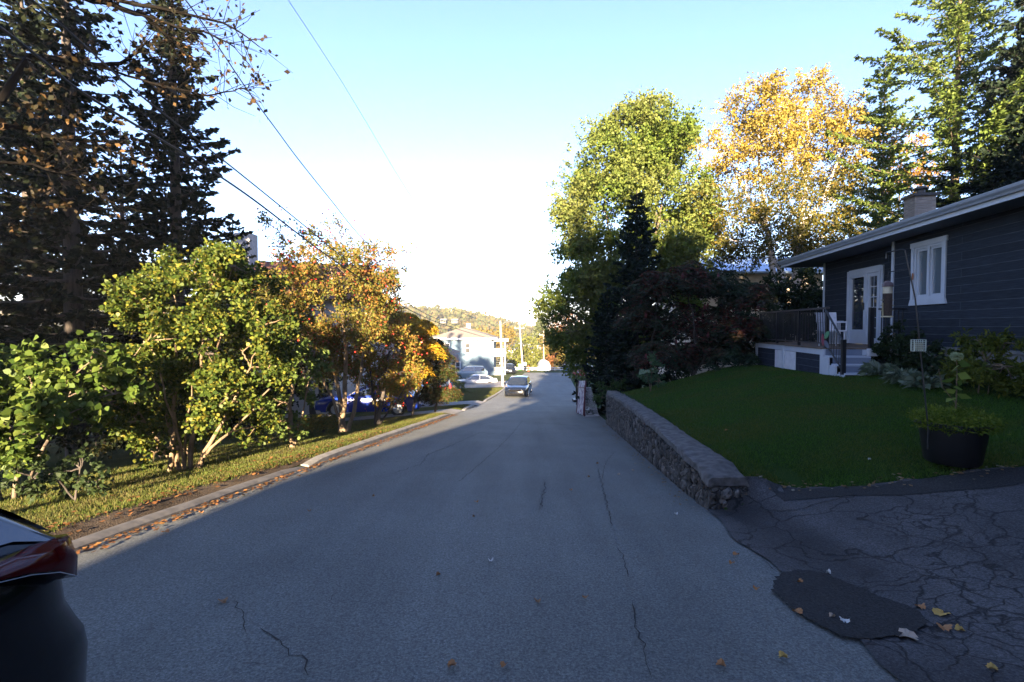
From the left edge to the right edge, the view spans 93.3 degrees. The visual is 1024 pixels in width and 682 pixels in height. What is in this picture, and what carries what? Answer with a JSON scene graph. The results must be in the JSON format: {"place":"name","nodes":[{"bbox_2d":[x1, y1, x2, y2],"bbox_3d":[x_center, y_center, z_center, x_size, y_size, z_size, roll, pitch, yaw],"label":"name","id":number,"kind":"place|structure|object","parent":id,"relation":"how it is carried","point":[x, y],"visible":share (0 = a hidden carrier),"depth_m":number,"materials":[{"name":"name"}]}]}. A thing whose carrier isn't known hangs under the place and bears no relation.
{"place":"outdoors","nodes":[
{"label":"outdoors","id":0,"kind":"place"},
{"bbox_2d":[297,409,463,424],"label":"driveway","id":1,"kind":"structure","parent":0,"point":[451,411],"depth_m":22.35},
{"bbox_2d":[315,383,422,416],"bbox_3d":[-6.750,2.746,23.096,4.790,1.405,2.220,0,2,-4],"label":"parked car","id":2,"kind":"object","parent":1,"relation":"on","point":[325,404],"visible":0.48,"depth_m":22.23,"materials":[{"name":"blue paint"}]},
{"bbox_2d":[421,400,483,406],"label":"driveway","id":3,"kind":"structure","parent":0,"point":[476,402],"depth_m":29.21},
{"bbox_2d":[447,381,507,387],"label":"driveway","id":4,"kind":"structure","parent":0,"point":[482,385],"depth_m":48.02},
{"bbox_2d":[456,374,497,382],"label":"parked car","id":5,"kind":"object","parent":4,"relation":"on","point":[478,378],"visible":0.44,"depth_m":51.45,"materials":[{"name":"grey paint"}]},
{"bbox_2d":[62,373,901,681],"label":"road","id":6,"kind":"structure","parent":0,"point":[280,561],"depth_m":3.84,"materials":[{"name":"grey asphalt"}]},
{"bbox_2d":[0,508,87,681],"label":"hatchback","id":7,"kind":"object","parent":6,"relation":"on","point":[43,637],"visible":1,"depth_m":1.73,"materials":[{"name":"black paint"}]},
{"bbox_2d":[72,466,305,550],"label":"kerb","id":8,"kind":"structure","parent":6,"relation":"on","point":[104,534],"depth_m":5.62,"materials":[{"name":"concrete"}]},
{"bbox_2d":[76,414,456,553],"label":"gutter leaves","id":9,"kind":"object","parent":6,"relation":"on","point":[176,516],"visible":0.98,"depth_m":6.19,"materials":[{"name":"brown plant"}]},
{"bbox_2d":[301,414,450,466],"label":"kerb","id":10,"kind":"structure","parent":6,"relation":"on","point":[323,457],"depth_m":11.41,"materials":[{"name":"concrete"}]},
{"bbox_2d":[503,375,531,396],"bbox_3d":[0.517,3.471,37.624,2.140,1.445,4.588,0,2,7],"label":"parked car","id":11,"kind":"object","parent":6,"relation":"on","point":[518,385],"visible":1,"depth_m":36.17,"materials":[{"name":"black paint"}]},
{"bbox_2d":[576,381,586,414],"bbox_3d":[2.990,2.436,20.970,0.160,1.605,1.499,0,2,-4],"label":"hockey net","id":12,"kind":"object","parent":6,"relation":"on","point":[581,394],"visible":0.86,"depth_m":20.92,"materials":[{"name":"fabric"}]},
{"bbox_2d":[577,387,598,415],"bbox_3d":[3.313,2.607,21.018,0.673,1.395,1.487,0,2,-3],"label":"hockey goal","id":13,"kind":"object","parent":6,"relation":"on","point":[591,405],"visible":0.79,"depth_m":20.48,"materials":[{"name":"grey"}]},
{"bbox_2d":[234,405,1019,677],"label":"road cracks","id":14,"kind":"object","parent":6,"relation":"on","point":[305,658],"visible":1,"depth_m":3.94,"materials":[{"name":"black asphalt"}]},
{"bbox_2d":[0,363,1023,529],"bbox_3d":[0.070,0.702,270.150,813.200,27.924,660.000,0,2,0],"label":"ground","id":15,"kind":"structure","parent":0,"point":[120,456],"depth_m":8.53,"materials":[{"name":"green plant"}]},
{"bbox_2d":[0,0,89,389],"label":"spruce tree","id":16,"kind":"object","parent":15,"relation":"on","point":[5,287],"visible":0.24,"depth_m":14.21,"materials":[{"name":"green plant"}]},
{"bbox_2d":[0,0,108,390],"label":"spruce tree","id":17,"kind":"object","parent":15,"relation":"on","point":[23,89],"visible":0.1,"depth_m":18.33,"materials":[{"name":"green plant"}]},
{"bbox_2d":[0,442,117,505],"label":"shrub","id":18,"kind":"object","parent":15,"relation":"on","point":[61,474],"visible":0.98,"depth_m":6.64,"materials":[{"name":"green plant"}]},
{"bbox_2d":[3,385,125,473],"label":"undergrowth","id":19,"kind":"object","parent":15,"relation":"on","point":[72,436],"visible":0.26,"depth_m":11.06,"materials":[{"name":"green plant"}]},
{"bbox_2d":[0,176,147,447],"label":"leafy tree","id":20,"kind":"object","parent":15,"relation":"on","point":[25,296],"visible":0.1,"depth_m":15.96,"materials":[{"name":"green plant"}]},
{"bbox_2d":[0,330,154,500],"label":"viburnum","id":21,"kind":"object","parent":15,"relation":"on","point":[34,399],"visible":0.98,"depth_m":7.44,"materials":[{"name":"green plant"}]},
{"bbox_2d":[0,0,174,461],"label":"spruce tree","id":22,"kind":"object","parent":15,"relation":"on","point":[75,316],"visible":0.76,"depth_m":12.60,"materials":[{"name":"green plant"}]},
{"bbox_2d":[82,128,163,431],"bbox_3d":[-16.034,-2.352,20.149,5.179,12.700,5.082,1,2,37],"label":"spruce tree","id":23,"kind":"object","parent":15,"relation":"on","point":[121,173],"visible":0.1,"depth_m":19.64,"materials":[{"name":"green plant"}]},
{"bbox_2d":[49,213,199,433],"bbox_3d":[-13.758,-0.385,17.048,6.076,8.181,5.533,0,2,0],"label":"leafy tree","id":24,"kind":"object","parent":15,"relation":"on","point":[98,312],"visible":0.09,"depth_m":16.17,"materials":[{"name":"green plant"}]},
{"bbox_2d":[0,0,289,236],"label":"maple tree","id":25,"kind":"object","parent":15,"relation":"on","point":[18,72],"visible":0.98,"depth_m":7.99,"materials":[{"name":"black plant"}]},
{"bbox_2d":[62,375,246,457],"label":"undergrowth","id":26,"kind":"object","parent":15,"relation":"on","point":[184,410],"visible":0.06,"depth_m":12.77,"materials":[{"name":"green plant"}]},
{"bbox_2d":[82,0,265,448],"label":"spruce tree","id":27,"kind":"object","parent":15,"relation":"on","point":[179,198],"visible":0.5,"depth_m":14.48,"materials":[{"name":"green plant"}]},
{"bbox_2d":[48,457,312,540],"bbox_3d":[-4.336,2.025,6.374,0.580,0.769,6.660,0,2,5],"label":"dirt strip","id":28,"kind":"object","parent":15,"relation":"on","point":[92,525],"visible":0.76,"depth_m":5.71,"materials":[{"name":"brown soil"}]},
{"bbox_2d":[75,233,302,473],"bbox_3d":[-6.113,0.300,9.427,4.584,4.670,3.273,0,2,0],"label":"lilac","id":29,"kind":"object","parent":15,"relation":"on","point":[163,358],"visible":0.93,"depth_m":8.84,"materials":[{"name":"green plant"}]},
{"bbox_2d":[195,213,285,428],"bbox_3d":[-12.692,-0.849,21.705,5.279,9.800,4.862,0,2,-13],"label":"spruce tree","id":30,"kind":"object","parent":15,"relation":"on","point":[232,228],"visible":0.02,"depth_m":21.82,"materials":[{"name":"green plant"}]},
{"bbox_2d":[206,373,293,441],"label":"undergrowth","id":31,"kind":"object","parent":15,"relation":"on","point":[257,388],"visible":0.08,"depth_m":15.03,"materials":[{"name":"green plant"}]},
{"bbox_2d":[0,388,502,532],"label":"verge grass","id":32,"kind":"structure","parent":15,"relation":"on","point":[224,465],"depth_m":8.67,"materials":[{"name":"green plant"}]},
{"bbox_2d":[42,426,398,534],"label":"verge leaves","id":33,"kind":"object","parent":32,"relation":"on","point":[140,504],"visible":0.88,"depth_m":6.43,"materials":[{"name":"brown plant"}]},
{"bbox_2d":[193,273,312,435],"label":"leafy tree","id":34,"kind":"object","parent":15,"relation":"on","point":[251,370],"visible":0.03,"depth_m":17.92,"materials":[{"name":"green plant"}]},
{"bbox_2d":[196,233,386,417],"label":"house","id":35,"kind":"structure","parent":15,"relation":"on","point":[253,244],"depth_m":26.21,"materials":[{"name":"grey paint"}]},
{"bbox_2d":[259,310,335,447],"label":"young tree","id":36,"kind":"object","parent":15,"relation":"on","point":[313,363],"visible":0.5,"depth_m":11.35,"materials":[{"name":"green plant"}]},
{"bbox_2d":[261,325,355,417],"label":"leafy tree","id":37,"kind":"object","parent":15,"relation":"on","point":[305,373],"visible":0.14,"depth_m":19.46,"materials":[{"name":"green plant"}]},
{"bbox_2d":[296,413,338,432],"bbox_3d":[-6.246,2.667,15.747,1.564,0.657,1.228,0,2,0],"label":"grass clump","id":38,"kind":"object","parent":15,"relation":"on","point":[317,421],"visible":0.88,"depth_m":15.54,"materials":[{"name":"green plant"}]},
{"bbox_2d":[247,205,419,432],"bbox_3d":[-5.702,-0.521,15.078,5.671,7.079,4.264,-1,2,-18],"label":"crabapple","id":39,"kind":"object","parent":15,"relation":"on","point":[323,330],"visible":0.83,"depth_m":14.33,"materials":[{"name":"orange plant"}]},
{"bbox_2d":[321,276,427,424],"bbox_3d":[-4.698,0.384,16.891,3.508,5.952,3.760,0,2,0],"label":"crabapple","id":40,"kind":"object","parent":15,"relation":"on","point":[384,368],"visible":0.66,"depth_m":17.00,"materials":[{"name":"orange plant"}]},
{"bbox_2d":[376,312,448,415],"bbox_3d":[-4.163,1.002,20.690,2.766,4.470,2.901,0,2,12],"label":"sumac","id":41,"kind":"object","parent":15,"relation":"on","point":[426,330],"visible":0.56,"depth_m":20.16,"materials":[{"name":"orange plant"}]},
{"bbox_2d":[378,343,459,386],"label":"cottage","id":42,"kind":"structure","parent":15,"relation":"on","point":[455,355],"depth_m":44.33,"materials":[{"name":"grey"}]},
{"bbox_2d":[413,338,462,411],"bbox_3d":[-3.569,1.573,21.823,2.254,3.414,2.954,-1,2,-37],"label":"sumac","id":43,"kind":"object","parent":15,"relation":"on","point":[434,391],"visible":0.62,"depth_m":21.45,"materials":[{"name":"green plant"}]},
{"bbox_2d":[453,374,466,391],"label":"garden shrub","id":44,"kind":"object","parent":15,"relation":"on","point":[459,383],"visible":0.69,"depth_m":40.04,"materials":[{"name":"green plant"}]},
{"bbox_2d":[433,323,508,374],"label":"two storey house","id":45,"kind":"structure","parent":15,"relation":"on","point":[475,350],"depth_m":66.11,"materials":[{"name":"white paint"}]},
{"bbox_2d":[465,343,470,353],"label":"window","id":46,"kind":"structure","parent":45,"relation":"in","point":[467,345],"depth_m":66.03,"materials":[{"name":"white paint"}]},
{"bbox_2d":[456,366,487,378],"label":"parked car","id":47,"kind":"object","parent":15,"relation":"on","point":[465,371],"visible":0.43,"depth_m":59.41,"materials":[{"name":"blue paint"}]},
{"bbox_2d":[473,322,517,358],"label":"leafy tree","id":48,"kind":"object","parent":15,"relation":"on","point":[509,331],"visible":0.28,"depth_m":103.42,"materials":[{"name":"yellow plant"}]},
{"bbox_2d":[499,321,513,385],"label":"utility pole","id":49,"kind":"object","parent":15,"relation":"on","point":[501,358],"visible":0.93,"depth_m":45.98,"materials":[{"name":"white wood"}]},
{"bbox_2d":[0,26,496,340],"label":"overhead cable","id":50,"kind":"object","parent":49,"relation":"attached to","point":[83,92],"visible":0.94,"depth_m":6.66,"materials":[{"name":"black rubber"}]},
{"bbox_2d":[31,0,499,337],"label":"overhead cable","id":51,"kind":"object","parent":49,"relation":"attached to","point":[86,47],"visible":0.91,"depth_m":6.99,"materials":[{"name":"black rubber"}]},
{"bbox_2d":[185,0,497,326],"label":"overhead cable","id":52,"kind":"object","parent":49,"relation":"attached to","point":[288,145],"visible":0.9,"depth_m":9.84,"materials":[{"name":"black rubber"}]},
{"bbox_2d":[499,363,515,373],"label":"parked car","id":53,"kind":"object","parent":15,"relation":"on","point":[510,368],"visible":0.66,"depth_m":68.20,"materials":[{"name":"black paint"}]},
{"bbox_2d":[515,324,525,369],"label":"utility pole","id":54,"kind":"object","parent":15,"relation":"on","point":[522,362],"visible":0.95,"depth_m":78.94,"materials":[{"name":"white wood"}]},
{"bbox_2d":[288,0,519,323],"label":"overhead cable","id":55,"kind":"object","parent":54,"relation":"attached to","point":[367,124],"visible":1,"depth_m":14.49,"materials":[{"name":"black plastic"}]},
{"bbox_2d":[496,331,546,370],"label":"tree","id":56,"kind":"object","parent":15,"relation":"on","point":[530,353],"visible":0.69,"depth_m":92.61,"materials":[{"name":"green plant"}]},
{"bbox_2d":[515,366,562,370],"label":"rail fence","id":57,"kind":"object","parent":15,"relation":"on","point":[543,369],"visible":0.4,"depth_m":83.11,"materials":[{"name":"white paint"}]},
{"bbox_2d":[529,315,554,370],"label":"tree","id":58,"kind":"object","parent":15,"relation":"on","point":[537,326],"visible":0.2,"depth_m":111.22,"materials":[{"name":"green plant"}]},
{"bbox_2d":[537,359,550,370],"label":"garden shelter","id":59,"kind":"object","parent":15,"relation":"on","point":[546,363],"visible":0.61,"depth_m":87.18,"materials":[{"name":"white paint"}]},
{"bbox_2d":[537,335,562,366],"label":"leafy tree","id":60,"kind":"object","parent":15,"relation":"on","point":[546,349],"visible":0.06,"depth_m":94.67,"materials":[{"name":"yellow plant"}]},
{"bbox_2d":[544,353,559,370],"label":"bush","id":61,"kind":"object","parent":15,"relation":"on","point":[551,360],"visible":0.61,"depth_m":91.71,"materials":[{"name":"brown plant"}]},
{"bbox_2d":[542,281,622,406],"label":"leafy tree","id":62,"kind":"object","parent":15,"relation":"on","point":[561,352],"visible":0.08,"depth_m":27.05,"materials":[{"name":"green plant"}]},
{"bbox_2d":[572,291,626,414],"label":"spruce tree","id":63,"kind":"object","parent":15,"relation":"on","point":[609,310],"visible":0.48,"depth_m":21.34,"materials":[{"name":"green plant"}]},
{"bbox_2d":[592,375,634,406],"bbox_3d":[3.915,2.193,18.598,1.674,1.835,1.431,0,2,0],"label":"weed clump","id":64,"kind":"object","parent":15,"relation":"on","point":[621,384],"visible":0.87,"depth_m":18.55,"materials":[{"name":"green plant"}]},
{"bbox_2d":[528,85,729,383],"bbox_3d":[6.048,-4.763,23.814,10.531,15.278,8.476,0,2,0],"label":"maple tree","id":65,"kind":"object","parent":15,"relation":"on","point":[647,160],"visible":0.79,"depth_m":22.37,"materials":[{"name":"green plant"}]},
{"bbox_2d":[585,190,680,391],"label":"spruce tree","id":66,"kind":"object","parent":15,"relation":"on","point":[634,262],"visible":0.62,"depth_m":18.67,"materials":[{"name":"green plant"}]},
{"bbox_2d":[636,351,666,391],"bbox_3d":[4.127,0.964,14.214,0.927,1.372,0.785,0,2,0],"label":"bush","id":67,"kind":"object","parent":15,"relation":"on","point":[655,376],"visible":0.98,"depth_m":14.19,"materials":[{"name":"green plant"}]},
{"bbox_2d":[606,390,748,510],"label":"stone wall","id":68,"kind":"structure","parent":15,"relation":"on","point":[704,476],"depth_m":7.37,"materials":[{"name":"grey stone"}]},
{"bbox_2d":[610,260,781,375],"bbox_3d":[6.183,-0.749,16.580,5.514,3.916,3.587,0,2,0],"label":"sumac","id":69,"kind":"object","parent":15,"relation":"on","point":[729,335],"visible":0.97,"depth_m":16.15,"materials":[{"name":"green plant"}]},
{"bbox_2d":[654,257,822,379],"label":"neighbour house","id":70,"kind":"structure","parent":15,"relation":"on","point":[758,275],"depth_m":26.95,"materials":[{"name":"beige"}]},
{"bbox_2d":[656,250,822,382],"bbox_3d":[10.446,-0.761,20.794,9.084,5.956,4.382,0,2,0],"label":"leafy tree","id":71,"kind":"object","parent":15,"relation":"on","point":[795,297],"visible":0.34,"depth_m":19.90,"materials":[{"name":"green plant"}]},
{"bbox_2d":[680,67,818,339],"bbox_3d":[10.913,-5.522,22.722,5.965,13.889,6.042,1,2,31],"label":"birch tree","id":72,"kind":"object","parent":15,"relation":"on","point":[754,123],"visible":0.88,"depth_m":22.04,"materials":[{"name":"yellow plant"}]},
{"bbox_2d":[751,62,882,340],"bbox_3d":[15.071,-5.987,23.765,5.820,14.849,5.573,0,2,0],"label":"birch tree","id":73,"kind":"object","parent":15,"relation":"on","point":[831,184],"visible":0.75,"depth_m":22.93,"materials":[{"name":"yellow plant"}]},
{"bbox_2d":[755,307,905,376],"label":"deck","id":74,"kind":"structure","parent":15,"relation":"on","point":[805,354],"depth_m":12.45,"materials":[{"name":"white paint"}]},
{"bbox_2d":[821,331,829,347],"bbox_3d":[7.448,-0.035,11.496,0.012,0.402,0.381,0,2,9],"label":"flower ornament","id":75,"kind":"object","parent":74,"relation":"hanging from","point":[824,341],"visible":1,"depth_m":11.48,"materials":[{"name":"red plant"}]},
{"bbox_2d":[817,321,840,343],"bbox_3d":[8.875,-0.248,13.545,0.500,0.640,0.500,0,2,9],"label":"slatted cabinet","id":76,"kind":"object","parent":74,"relation":"on","point":[833,333],"visible":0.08,"depth_m":13.34,"materials":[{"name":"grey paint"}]},
{"bbox_2d":[816,312,846,345],"bbox_3d":[8.239,-0.306,12.510,0.510,0.880,0.610,0,2,9],"label":"deck chair","id":77,"kind":"object","parent":74,"relation":"on","point":[833,316],"visible":0.47,"depth_m":12.66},
{"bbox_2d":[792,185,903,250],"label":"leafy tree","id":78,"kind":"object","parent":15,"relation":"on","point":[860,217],"visible":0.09,"depth_m":30.12,"materials":[{"name":"green plant"}]},
{"bbox_2d":[821,60,935,241],"bbox_3d":[19.901,-6.960,25.567,5.508,15.800,5.403,-1,2,-33],"label":"larch tree","id":79,"kind":"object","parent":15,"relation":"on","point":[881,195],"visible":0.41,"depth_m":25.38,"materials":[{"name":"green plant"}]},
{"bbox_2d":[858,359,899,375],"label":"hosta","id":80,"kind":"object","parent":15,"relation":"on","point":[872,367],"visible":0.78,"depth_m":10.40,"materials":[{"name":"green plant"}]},
{"bbox_2d":[870,319,913,367],"bbox_3d":[8.554,0.175,10.893,0.871,1.332,1.333,1,2,28],"label":"fern shrub","id":81,"kind":"object","parent":15,"relation":"on","point":[882,349],"visible":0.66,"depth_m":10.91,"materials":[{"name":"green plant"}]},
{"bbox_2d":[777,180,1023,378],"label":"bungalow","id":82,"kind":"object","parent":15,"relation":"on","point":[965,257],"visible":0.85,"depth_m":10.16,"materials":[{"name":"blue"}]},
{"bbox_2d":[846,264,883,343],"bbox_3d":[9.866,-0.978,13.525,0.140,2.120,1.740,0,2,9],"label":"patio door","id":83,"kind":"structure","parent":82,"relation":"in","point":[863,293],"depth_m":13.53,"materials":[{"name":"white paint"}]},
{"bbox_2d":[908,235,947,305],"bbox_3d":[9.125,-1.501,10.555,0.170,1.410,1.170,0,2,9],"label":"window","id":84,"kind":"structure","parent":82,"relation":"in","point":[928,257],"depth_m":10.52,"materials":[{"name":"white paint"}]},
{"bbox_2d":[878,366,923,383],"bbox_3d":[7.542,0.661,9.326,0.807,0.368,0.803,0,2,0],"label":"hosta","id":85,"kind":"object","parent":15,"relation":"on","point":[893,375],"visible":0.62,"depth_m":9.30,"materials":[{"name":"green plant"}]},
{"bbox_2d":[865,126,947,221],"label":"cherry tree","id":86,"kind":"object","parent":15,"relation":"on","point":[923,142],"visible":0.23,"depth_m":26.25,"materials":[{"name":"yellow plant"}]},
{"bbox_2d":[882,327,949,371],"bbox_3d":[8.451,0.275,10.201,0.892,1.192,1.498,0,2,0],"label":"fern shrub","id":87,"kind":"object","parent":15,"relation":"on","point":[913,355],"visible":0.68,"depth_m":10.02,"materials":[{"name":"green plant"}]},
{"bbox_2d":[821,0,1023,221],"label":"larch tree","id":88,"kind":"object","parent":15,"relation":"on","point":[950,111],"visible":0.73,"depth_m":19.23,"materials":[{"name":"green plant"}]},
{"bbox_2d":[897,371,952,389],"bbox_3d":[7.435,0.697,8.747,0.760,0.397,0.774,0,2,0],"label":"hosta","id":89,"kind":"object","parent":15,"relation":"on","point":[913,379],"visible":0.91,"depth_m":8.63,"materials":[{"name":"green plant"}]},
{"bbox_2d":[907,349,984,385],"bbox_3d":[8.256,0.516,9.218,0.810,0.821,1.465,0,2,9],"label":"peony","id":90,"kind":"object","parent":15,"relation":"on","point":[934,363],"visible":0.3,"depth_m":9.26,"materials":[{"name":"green plant"}]},
{"bbox_2d":[903,402,1010,467],"bbox_3d":[4.964,1.026,5.434,0.959,0.674,0.934,0,2,0],"label":"planter tub","id":91,"kind":"object","parent":15,"relation":"on","point":[960,439],"visible":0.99,"depth_m":5.24,"materials":[{"name":"black plastic"}]},
{"bbox_2d":[885,249,928,448],"bbox_3d":[4.410,0.081,5.407,0.414,2.214,0.074,1,2,39],"label":"shepherd hook","id":92,"kind":"object","parent":91,"relation":"in","point":[918,335],"visible":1,"depth_m":5.33,"materials":[{"name":"black metal"}]},
{"bbox_2d":[880,281,893,317],"bbox_3d":[4.275,-0.506,5.507,0.120,0.480,0.118,-2,2,-41],"label":"bird feeder","id":93,"kind":"object","parent":92,"relation":"hanging from","point":[887,300],"visible":1,"depth_m":5.47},
{"bbox_2d":[910,339,926,351],"bbox_3d":[4.456,0.049,5.304,0.135,0.132,0.055,0,2,0],"label":"suet feeder","id":94,"kind":"object","parent":92,"relation":"attached to","point":[918,345],"visible":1,"depth_m":5.29,"materials":[{"name":"grey metal"}]},
{"bbox_2d":[938,352,971,414],"bbox_3d":[4.966,0.556,5.416,0.254,0.874,0.266,-1,2,-39],"label":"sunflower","id":95,"kind":"object","parent":91,"relation":"in","point":[955,356],"visible":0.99,"depth_m":5.42,"materials":[{"name":"green plant"}]},
{"bbox_2d":[934,0,1023,207],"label":"spruce tree","id":96,"kind":"object","parent":15,"relation":"on","point":[1006,166],"visible":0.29,"depth_m":16.92,"materials":[{"name":"green plant"}]},
{"bbox_2d":[935,325,1023,398],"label":"false spirea","id":97,"kind":"object","parent":15,"relation":"on","point":[995,372],"visible":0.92,"depth_m":7.75,"materials":[{"name":"green plant"}]},
{"bbox_2d":[965,60,1020,193],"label":"spruce tree","id":98,"kind":"object","parent":15,"relation":"on","point":[987,179],"visible":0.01,"depth_m":18.20,"materials":[{"name":"green plant"}]},
{"bbox_2d":[0,0,1023,327],"label":"sky","id":99,"kind":"structure","parent":0,"point":[473,105],"materials":[{"name":"blue"}]},
{"bbox_2d":[707,467,1023,681],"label":"driveway","id":100,"kind":"structure","parent":0,"point":[972,539],"depth_m":4.00,"materials":[{"name":"grey asphalt"}]},
{"bbox_2d":[771,569,926,638],"bbox_3d":[2.320,1.834,3.442,0.813,0.121,1.041,0,2,0],"label":"asphalt patch","id":101,"kind":"object","parent":100,"relation":"on","point":[817,597],"visible":1,"depth_m":3.32,"materials":[{"name":"black asphalt"}]},
{"bbox_2d":[756,465,1016,490],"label":"lawn edge leaves","id":102,"kind":"object","parent":100,"relation":"on","point":[869,484],"visible":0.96,"depth_m":5.47,"materials":[{"name":"brown plant"}]},
{"bbox_2d":[767,467,1023,500],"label":"asphalt strip","id":103,"kind":"object","parent":100,"relation":"on","point":[993,478],"visible":1,"depth_m":5.17,"materials":[{"name":"grey asphalt"}]},
{"bbox_2d":[895,628,918,639],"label":"fallen leaf","id":104,"kind":"object","parent":100,"relation":"on","point":[909,633],"visible":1,"depth_m":2.97,"materials":[{"name":"brown"}]},
{"bbox_2d":[932,608,950,615],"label":"fallen leaf","id":105,"kind":"object","parent":100,"relation":"on","point":[937,611],"visible":1,"depth_m":3.20,"materials":[{"name":"yellow plant"}]},
{"bbox_2d":[936,622,952,630],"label":"fallen leaf","id":106,"kind":"object","parent":100,"relation":"on","point":[947,627],"visible":1,"depth_m":3.03,"materials":[{"name":"brown plant"}]},
{"bbox_3d":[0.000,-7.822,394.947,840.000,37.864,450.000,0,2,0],"label":"hill","id":107,"kind":"structure","parent":0,"visible":0},
{"bbox_2d":[2,303,643,370],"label":"wooded hillside","id":108,"kind":"structure","parent":107,"relation":"on","point":[437,311],"depth_m":315.76,"materials":[{"name":"yellow plant"}]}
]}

